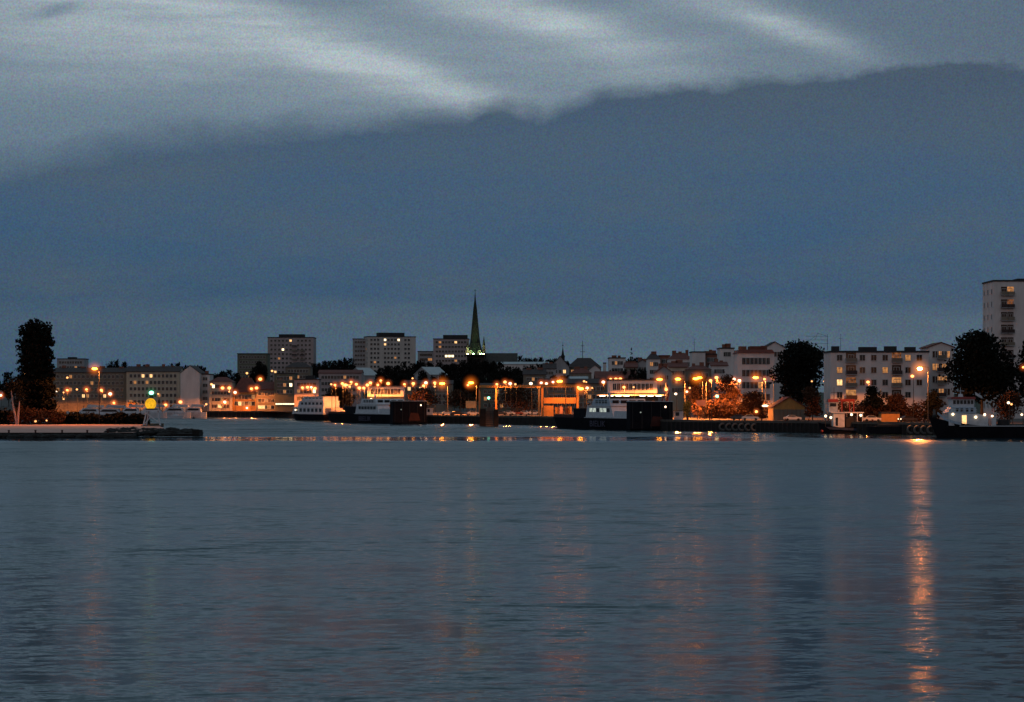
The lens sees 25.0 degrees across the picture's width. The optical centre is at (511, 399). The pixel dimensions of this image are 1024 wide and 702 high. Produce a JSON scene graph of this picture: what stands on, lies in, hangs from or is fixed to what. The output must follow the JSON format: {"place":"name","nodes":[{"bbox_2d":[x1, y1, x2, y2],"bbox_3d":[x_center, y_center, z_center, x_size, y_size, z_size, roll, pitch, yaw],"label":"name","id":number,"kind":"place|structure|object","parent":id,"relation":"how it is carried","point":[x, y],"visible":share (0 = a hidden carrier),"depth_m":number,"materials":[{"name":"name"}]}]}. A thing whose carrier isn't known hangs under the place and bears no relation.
{"place":"outdoors","nodes":[
{"label":"outdoors","id":0,"kind":"place"},
{"bbox_2d":[0,423,163,426],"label":"grass bank","id":1,"kind":"structure","parent":0,"point":[88,424],"depth_m":640.00,"materials":[{"name":"green plant"}]},
{"bbox_2d":[0,406,13,423],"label":"hedge","id":2,"kind":"object","parent":1,"relation":"on","point":[4,414],"visible":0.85,"depth_m":642.97,"materials":[{"name":"green plant"}]},
{"bbox_2d":[8,318,59,415],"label":"poplar","id":3,"kind":"object","parent":1,"relation":"on","point":[36,356],"visible":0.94,"depth_m":646.12,"materials":[{"name":"green plant"}]},
{"bbox_2d":[7,405,65,424],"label":"hedge","id":4,"kind":"object","parent":1,"relation":"on","point":[25,417],"visible":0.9,"depth_m":640.40,"materials":[{"name":"green plant"}]},
{"bbox_2d":[50,411,150,423],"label":"hedge","id":5,"kind":"object","parent":1,"relation":"on","point":[75,417],"visible":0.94,"depth_m":644.46,"materials":[{"name":"green plant"}]},
{"bbox_2d":[0,417,1023,701],"bbox_3d":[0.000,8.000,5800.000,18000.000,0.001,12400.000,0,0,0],"label":"water","id":6,"kind":"structure","parent":0,"point":[248,559],"depth_m":111.02,"materials":[{"name":"blue liquid"}]},
{"bbox_2d":[0,425,163,436],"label":"breakwater","id":7,"kind":"object","parent":6,"relation":"in","point":[57,429],"visible":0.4,"depth_m":553.08,"materials":[{"name":"concrete"}]},
{"bbox_2d":[6,377,21,424],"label":"birch tree","id":8,"kind":"object","parent":7,"relation":"on","point":[13,388],"visible":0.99,"depth_m":636.20,"materials":[{"name":"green plant"}]},
{"bbox_2d":[11,386,28,424],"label":"birch tree","id":9,"kind":"object","parent":7,"relation":"on","point":[17,397],"visible":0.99,"depth_m":636.31,"materials":[{"name":"green plant"}]},
{"bbox_2d":[0,427,198,437],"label":"rubble","id":10,"kind":"object","parent":7,"relation":"on","point":[147,432],"visible":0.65,"depth_m":481.19,"materials":[{"name":"grey stone"}]},
{"bbox_2d":[171,430,202,435],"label":"mooring block","id":11,"kind":"structure","parent":10,"relation":"on","point":[197,433],"depth_m":497.50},
{"bbox_2d":[141,390,163,426],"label":"beacon","id":12,"kind":"object","parent":7,"relation":"on","point":[150,403],"visible":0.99,"depth_m":599.20,"materials":[{"name":"white paint"}]},
{"bbox_2d":[66,405,104,413],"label":"motor yacht","id":13,"kind":"object","parent":6,"relation":"on","point":[92,408],"visible":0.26,"depth_m":930.85,"materials":[{"name":"white paint"}]},
{"bbox_2d":[82,405,125,414],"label":"motor yacht","id":14,"kind":"object","parent":6,"relation":"on","point":[105,410],"visible":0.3,"depth_m":900.85,"materials":[{"name":"white paint"}]},
{"bbox_2d":[123,404,144,414],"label":"motor yacht","id":15,"kind":"object","parent":6,"relation":"on","point":[129,411],"visible":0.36,"depth_m":960.85,"materials":[{"name":"white paint"}]},
{"bbox_2d":[140,405,166,417],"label":"motor yacht","id":16,"kind":"object","parent":6,"relation":"on","point":[154,414],"visible":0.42,"depth_m":990.49,"materials":[{"name":"white paint"}]},
{"bbox_2d":[163,404,190,417],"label":"motor yacht","id":17,"kind":"object","parent":6,"relation":"on","point":[172,410],"visible":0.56,"depth_m":1000.85,"materials":[{"name":"white paint"}]},
{"bbox_2d":[185,404,206,416],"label":"motor yacht","id":18,"kind":"object","parent":6,"relation":"on","point":[195,412],"visible":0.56,"depth_m":1010.85,"materials":[{"name":"white paint"}]},
{"bbox_2d":[292,396,342,420],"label":"passenger ship","id":19,"kind":"object","parent":6,"relation":"on","point":[315,408],"visible":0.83,"depth_m":859.72,"materials":[{"name":"black paint"}]},
{"bbox_2d":[327,393,426,423],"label":"car ferry","id":20,"kind":"object","parent":6,"relation":"on","point":[399,411],"visible":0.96,"depth_m":759.82,"materials":[{"name":"black paint"}]},
{"bbox_2d":[480,403,497,425],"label":"mooring dolphin","id":21,"kind":"object","parent":6,"relation":"in","point":[489,417],"visible":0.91,"depth_m":688.50,"materials":[{"name":"wood"}]},
{"bbox_2d":[553,387,672,429],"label":"car ferry","id":22,"kind":"object","parent":6,"relation":"on","point":[618,414],"visible":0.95,"depth_m":601.58,"materials":[{"name":"black paint"}]},
{"bbox_2d":[818,392,863,433],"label":"work boat","id":23,"kind":"object","parent":6,"relation":"on","point":[841,423],"visible":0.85,"depth_m":535.70,"materials":[{"name":"black paint"}]},
{"bbox_2d":[865,424,901,433],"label":"barge","id":24,"kind":"object","parent":6,"relation":"on","point":[887,429],"visible":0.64,"depth_m":522.00,"materials":[{"name":"black paint"}]},
{"bbox_2d":[929,387,1023,437],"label":"tugboat","id":25,"kind":"object","parent":6,"relation":"on","point":[958,421],"visible":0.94,"depth_m":471.00,"materials":[{"name":"black paint"}]},
{"bbox_2d":[0,378,1023,423],"bbox_3d":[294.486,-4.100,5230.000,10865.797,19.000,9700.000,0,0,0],"label":"ground","id":26,"kind":"structure","parent":0,"point":[3,400],"depth_m":807.72,"materials":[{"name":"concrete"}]},
{"bbox_2d":[0,372,16,406],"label":"hill tree","id":27,"kind":"object","parent":26,"relation":"on","point":[3,389],"visible":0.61,"depth_m":1148.66,"materials":[{"name":"green plant"}]},
{"bbox_2d":[57,357,88,367],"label":"flat block","id":28,"kind":"structure","parent":26,"relation":"on","point":[72,362],"depth_m":1380.00,"materials":[{"name":"concrete"}]},
{"bbox_2d":[53,365,126,409],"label":"apartment building","id":29,"kind":"structure","parent":26,"relation":"on","point":[112,380],"depth_m":1075.00,"materials":[{"name":"paint"}]},
{"bbox_2d":[126,364,183,410],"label":"apartment building","id":30,"kind":"structure","parent":26,"relation":"on","point":[163,380],"depth_m":1072.00,"materials":[{"name":"paint"}]},
{"bbox_2d":[180,365,204,409],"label":"gabled house","id":31,"kind":"structure","parent":26,"relation":"on","point":[190,385],"depth_m":1052.00,"materials":[{"name":"paint"}]},
{"bbox_2d":[201,371,213,410],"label":"apartment building","id":32,"kind":"structure","parent":26,"relation":"on","point":[206,377],"depth_m":1058.00,"materials":[{"name":"concrete"}]},
{"bbox_2d":[209,377,234,410],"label":"villa","id":33,"kind":"object","parent":26,"relation":"on","point":[218,395],"visible":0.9,"depth_m":1050.00,"materials":[{"name":"beige concrete"}]},
{"bbox_2d":[233,378,255,410],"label":"villa","id":34,"kind":"object","parent":26,"relation":"on","point":[244,396],"visible":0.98,"depth_m":1052.00,"materials":[{"name":"yellow paint"}]},
{"bbox_2d":[237,353,269,383],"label":"hotel","id":35,"kind":"structure","parent":26,"relation":"on","point":[246,362],"depth_m":1390.00,"materials":[{"name":"concrete"}]},
{"bbox_2d":[260,365,267,381],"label":"hill tree","id":36,"kind":"object","parent":26,"relation":"on","point":[264,373],"visible":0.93,"depth_m":1329.09,"materials":[{"name":"green plant"}]},
{"bbox_2d":[255,382,273,410],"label":"restaurant","id":37,"kind":"structure","parent":26,"relation":"on","point":[264,396],"depth_m":1040.00,"materials":[{"name":"beige concrete"}]},
{"bbox_2d":[274,373,297,410],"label":"restaurant","id":38,"kind":"structure","parent":26,"relation":"on","point":[283,391],"depth_m":1036.00,"materials":[{"name":"concrete"}]},
{"bbox_2d":[267,334,316,381],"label":"tower block","id":39,"kind":"structure","parent":26,"relation":"on","point":[284,350],"depth_m":1450.00,"materials":[{"name":"concrete"}]},
{"bbox_2d":[285,362,312,378],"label":"town house","id":40,"kind":"structure","parent":26,"relation":"on","point":[302,369],"depth_m":1180.00,"materials":[{"name":"tile"}]},
{"bbox_2d":[294,375,320,406],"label":"town house","id":41,"kind":"structure","parent":26,"relation":"on","point":[309,381],"depth_m":1000.00,"materials":[{"name":"concrete"}]},
{"bbox_2d":[324,386,355,409],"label":"broadleaf tree","id":42,"kind":"object","parent":26,"relation":"on","point":[343,393],"visible":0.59,"depth_m":877.87,"materials":[{"name":"green plant"}]},
{"bbox_2d":[318,370,363,407],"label":"town house","id":43,"kind":"structure","parent":26,"relation":"on","point":[337,377],"depth_m":1110.00,"materials":[{"name":"grey paint"}]},
{"bbox_2d":[352,338,364,367],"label":"tower block","id":44,"kind":"structure","parent":26,"relation":"on","point":[359,351],"depth_m":1455.00,"materials":[{"name":"concrete"}]},
{"bbox_2d":[354,368,376,392],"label":"market hall","id":45,"kind":"structure","parent":26,"relation":"on","point":[369,375],"depth_m":1199.99,"materials":[{"name":"metal"}]},
{"bbox_2d":[372,371,387,384],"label":"hill tree","id":46,"kind":"object","parent":26,"relation":"on","point":[380,376],"visible":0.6,"depth_m":1173.79,"materials":[{"name":"green plant"}]},
{"bbox_2d":[367,385,405,406],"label":"ferry terminal","id":47,"kind":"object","parent":26,"relation":"on","point":[393,391],"visible":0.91,"depth_m":850.00,"materials":[{"name":"concrete"}]},
{"bbox_2d":[364,333,415,371],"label":"tower block","id":48,"kind":"structure","parent":26,"relation":"on","point":[382,350],"depth_m":1450.10,"materials":[{"name":"concrete"}]},
{"bbox_2d":[384,370,400,384],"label":"hill tree","id":49,"kind":"object","parent":26,"relation":"on","point":[393,376],"visible":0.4,"depth_m":1135.32,"materials":[{"name":"green plant"}]},
{"bbox_2d":[407,387,441,405],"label":"broadleaf tree","id":50,"kind":"object","parent":26,"relation":"on","point":[413,396],"visible":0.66,"depth_m":848.08,"materials":[{"name":"green plant"}]},
{"bbox_2d":[417,351,432,366],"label":"flat block","id":51,"kind":"structure","parent":26,"relation":"on","point":[426,356],"depth_m":1420.00,"materials":[{"name":"concrete"}]},
{"bbox_2d":[404,380,453,411],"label":"town house","id":52,"kind":"structure","parent":26,"relation":"on","point":[441,391],"depth_m":1000.00,"materials":[{"name":"concrete"}]},
{"bbox_2d":[414,367,447,379],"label":"market hall","id":53,"kind":"structure","parent":26,"relation":"on","point":[434,371],"depth_m":1152.72,"materials":[{"name":"metal"}]},
{"bbox_2d":[433,335,469,366],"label":"tower block","id":54,"kind":"structure","parent":26,"relation":"on","point":[448,349],"depth_m":1400.00,"materials":[{"name":"concrete"}]},
{"bbox_2d":[444,389,477,411],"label":"broadleaf tree","id":55,"kind":"object","parent":26,"relation":"on","point":[460,397],"visible":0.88,"depth_m":858.66,"materials":[{"name":"green plant"}]},
{"bbox_2d":[457,360,467,378],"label":"hill tree","id":56,"kind":"object","parent":26,"relation":"on","point":[462,367],"visible":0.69,"depth_m":1233.90,"materials":[{"name":"green plant"}]},
{"bbox_2d":[463,374,478,409],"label":"hill tree","id":57,"kind":"object","parent":26,"relation":"on","point":[471,387],"visible":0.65,"depth_m":1068.96,"materials":[{"name":"green plant"}]},
{"bbox_2d":[475,376,485,401],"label":"hill tree","id":58,"kind":"object","parent":26,"relation":"on","point":[481,379],"visible":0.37,"depth_m":1061.25,"materials":[{"name":"green plant"}]},
{"bbox_2d":[465,290,517,376],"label":"church","id":59,"kind":"structure","parent":26,"relation":"on","point":[475,350],"depth_m":1300.63,"materials":[{"name":"metal"}]},
{"bbox_2d":[480,383,522,411],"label":"town house","id":60,"kind":"structure","parent":26,"relation":"on","point":[485,393],"depth_m":1000.00,"materials":[{"name":"concrete"}]},
{"bbox_2d":[479,381,540,415],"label":"ramp gantry","id":61,"kind":"object","parent":26,"relation":"on","point":[510,386],"visible":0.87,"depth_m":751.50,"materials":[{"name":"metal"}]},
{"bbox_2d":[494,384,540,411],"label":"broadleaf tree","id":62,"kind":"object","parent":26,"relation":"on","point":[510,398],"visible":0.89,"depth_m":838.70,"materials":[{"name":"green plant"}]},
{"bbox_2d":[522,368,545,410],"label":"old house","id":63,"kind":"structure","parent":26,"relation":"on","point":[537,376],"depth_m":960.00,"materials":[{"name":"tile"}]},
{"bbox_2d":[542,362,556,378],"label":"old house","id":64,"kind":"structure","parent":26,"relation":"on","point":[550,367],"depth_m":1020.00,"materials":[{"name":"tile"}]},
{"bbox_2d":[541,385,578,415],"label":"ramp house","id":65,"kind":"structure","parent":26,"relation":"on","point":[548,410],"depth_m":734.20,"materials":[{"name":"orange paint"}]},
{"bbox_2d":[554,356,569,378],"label":"old house","id":66,"kind":"structure","parent":26,"relation":"on","point":[563,367],"depth_m":1050.00,"materials":[{"name":"paint"}]},
{"bbox_2d":[544,379,606,408],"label":"town house","id":67,"kind":"structure","parent":26,"relation":"on","point":[599,387],"depth_m":860.00,"materials":[{"name":"concrete"}]},
{"bbox_2d":[570,366,590,378],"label":"old house","id":68,"kind":"structure","parent":26,"relation":"on","point":[579,371],"depth_m":930.41,"materials":[{"name":"red tile"}]},
{"bbox_2d":[569,358,600,375],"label":"old house","id":69,"kind":"structure","parent":26,"relation":"on","point":[583,362],"depth_m":1062.59,"materials":[{"name":"tile"}]},
{"bbox_2d":[594,371,635,378],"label":"old house","id":70,"kind":"structure","parent":26,"relation":"on","point":[604,374],"depth_m":882.96,"materials":[{"name":"grey tile"}]},
{"bbox_2d":[608,355,625,370],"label":"old house","id":71,"kind":"structure","parent":26,"relation":"on","point":[615,362],"depth_m":980.00,"materials":[{"name":"concrete"}]},
{"bbox_2d":[623,361,637,374],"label":"old house","id":72,"kind":"structure","parent":26,"relation":"on","point":[628,365],"depth_m":931.49,"materials":[{"name":"red tile"}]},
{"bbox_2d":[597,379,666,406],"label":"ferry terminal","id":73,"kind":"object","parent":26,"relation":"on","point":[646,389],"visible":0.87,"depth_m":689.94,"materials":[{"name":"concrete"}]},
{"bbox_2d":[637,357,645,374],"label":"old house","id":74,"kind":"structure","parent":26,"relation":"on","point":[641,362],"depth_m":935.00,"materials":[{"name":"tile"}]},
{"bbox_2d":[645,351,660,378],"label":"old house","id":75,"kind":"structure","parent":26,"relation":"on","point":[653,358],"depth_m":900.00,"materials":[{"name":"paint"}]},
{"bbox_2d":[653,363,671,400],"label":"old house","id":76,"kind":"structure","parent":26,"relation":"on","point":[663,371],"depth_m":760.00,"materials":[{"name":"grey paint"}]},
{"bbox_2d":[667,360,688,409],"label":"old house","id":77,"kind":"structure","parent":26,"relation":"on","point":[677,368],"depth_m":800.00,"materials":[{"name":"beige paint"}]},
{"bbox_2d":[673,410,683,419],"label":"booth","id":78,"kind":"object","parent":26,"relation":"on","point":[678,414],"visible":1,"depth_m":600.00,"materials":[{"name":"white paint"}]},
{"bbox_2d":[683,400,690,418],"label":"broadleaf tree","id":79,"kind":"object","parent":26,"relation":"on","point":[686,404],"visible":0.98,"depth_m":611.76,"materials":[{"name":"green plant"}]},
{"bbox_2d":[689,351,705,366],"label":"old house","id":80,"kind":"structure","parent":26,"relation":"on","point":[696,357],"depth_m":860.00,"materials":[{"name":"concrete"}]},
{"bbox_2d":[683,372,713,417],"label":"broadleaf tree","id":81,"kind":"object","parent":26,"relation":"on","point":[694,385],"visible":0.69,"depth_m":668.76,"materials":[{"name":"green plant"}]},
{"bbox_2d":[685,362,711,411],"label":"old house","id":82,"kind":"structure","parent":26,"relation":"on","point":[693,369],"depth_m":790.00,"materials":[{"name":"grey paint"}]},
{"bbox_2d":[705,350,716,367],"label":"old house","id":83,"kind":"structure","parent":26,"relation":"on","point":[710,355],"depth_m":865.00,"materials":[{"name":"brick"}]},
{"bbox_2d":[708,359,728,401],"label":"old house","id":84,"kind":"structure","parent":26,"relation":"on","point":[719,368],"depth_m":795.00,"materials":[{"name":"grey paint"}]},
{"bbox_2d":[717,343,734,400],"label":"old house","id":85,"kind":"structure","parent":26,"relation":"on","point":[725,352],"depth_m":830.00,"materials":[{"name":"paint"}]},
{"bbox_2d":[713,372,743,404],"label":"broadleaf tree","id":86,"kind":"object","parent":26,"relation":"on","point":[729,385],"visible":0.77,"depth_m":659.02,"materials":[{"name":"green plant"}]},
{"bbox_2d":[691,395,771,418],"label":"hedge","id":87,"kind":"object","parent":26,"relation":"on","point":[726,409],"visible":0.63,"depth_m":638.09,"materials":[{"name":"green plant"}]},
{"bbox_2d":[739,390,764,417],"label":"broadleaf tree","id":88,"kind":"object","parent":26,"relation":"on","point":[750,402],"visible":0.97,"depth_m":623.68,"materials":[{"name":"green plant"}]},
{"bbox_2d":[733,346,774,413],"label":"town house","id":89,"kind":"structure","parent":26,"relation":"on","point":[750,363],"depth_m":690.00,"materials":[{"name":"white paint"}]},
{"bbox_2d":[765,341,785,401],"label":"town house","id":90,"kind":"structure","parent":26,"relation":"on","point":[776,348],"depth_m":720.00,"materials":[{"name":"paint"}]},
{"bbox_2d":[766,397,806,419],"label":"shed","id":91,"kind":"structure","parent":26,"relation":"on","point":[780,408],"depth_m":590.00,"materials":[{"name":"yellow paint"}]},
{"bbox_2d":[768,338,824,403],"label":"broadleaf tree","id":92,"kind":"object","parent":26,"relation":"on","point":[795,371],"visible":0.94,"depth_m":605.22,"materials":[{"name":"green plant"}]},
{"bbox_2d":[801,385,822,420],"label":"broadleaf tree","id":93,"kind":"object","parent":26,"relation":"on","point":[812,396],"visible":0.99,"depth_m":579.15,"materials":[{"name":"green plant"}]},
{"bbox_2d":[860,386,887,420],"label":"broadleaf tree","id":94,"kind":"object","parent":26,"relation":"on","point":[874,399],"visible":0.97,"depth_m":554.72,"materials":[{"name":"green plant"}]},
{"bbox_2d":[823,346,929,420],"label":"apartment building","id":95,"kind":"structure","parent":26,"relation":"on","point":[889,370],"depth_m":575.00,"materials":[{"name":"paint"}]},
{"bbox_2d":[827,397,941,421],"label":"hedge","id":96,"kind":"object","parent":26,"relation":"on","point":[857,407],"visible":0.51,"depth_m":554.78,"materials":[{"name":"green plant"}]},
{"bbox_2d":[878,412,899,421],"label":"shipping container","id":97,"kind":"object","parent":26,"relation":"on","point":[889,416],"visible":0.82,"depth_m":548.00,"materials":[{"name":"orange metal"}]},
{"bbox_2d":[885,393,908,414],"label":"broadleaf tree","id":98,"kind":"object","parent":26,"relation":"on","point":[896,403],"visible":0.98,"depth_m":552.92,"materials":[{"name":"green plant"}]},
{"bbox_2d":[922,389,946,419],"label":"broadleaf tree","id":99,"kind":"object","parent":26,"relation":"on","point":[935,401],"visible":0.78,"depth_m":539.11,"materials":[{"name":"green plant"}]},
{"bbox_2d":[919,342,954,419],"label":"apartment building","id":100,"kind":"structure","parent":26,"relation":"on","point":[940,352],"depth_m":590.00,"materials":[{"name":"white paint"}]},
{"bbox_2d":[938,329,1023,414],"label":"broadleaf tree","id":101,"kind":"object","parent":26,"relation":"on","point":[981,368],"visible":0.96,"depth_m":541.04,"materials":[{"name":"green plant"}]},
{"bbox_2d":[982,279,1023,418],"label":"tower block","id":102,"kind":"structure","parent":26,"relation":"on","point":[1003,309],"depth_m":640.00,"materials":[{"name":"concrete"}]},
{"bbox_2d":[992,390,1023,422],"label":"broadleaf tree","id":103,"kind":"object","parent":26,"relation":"on","point":[1003,405],"visible":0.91,"depth_m":520.26,"materials":[{"name":"green plant"}]},
{"bbox_2d":[1014,341,1023,406],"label":"broadleaf tree","id":104,"kind":"object","parent":26,"relation":"on","point":[1020,366],"visible":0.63,"depth_m":559.83,"materials":[{"name":"green plant"}]},
{"bbox_2d":[0,0,1023,393],"label":"sky","id":105,"kind":"structure","parent":0,"point":[188,182],"materials":[{"name":"blue"}]},
{"bbox_2d":[5,410,1023,434],"bbox_3d":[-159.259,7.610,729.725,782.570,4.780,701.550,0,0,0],"label":"quay","id":106,"kind":"structure","parent":0,"point":[759,426],"depth_m":578.14,"materials":[{"name":"concrete"}]},
{"bbox_2d":[497,362,548,370],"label":"market hall","id":107,"kind":"structure","parent":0,"point":[515,364],"depth_m":1260.00,"materials":[{"name":"metal"}]},
{"bbox_2d":[666,350,689,366],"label":"old house","id":108,"kind":"structure","parent":0,"point":[680,355],"depth_m":882.25,"materials":[{"name":"red tile"}]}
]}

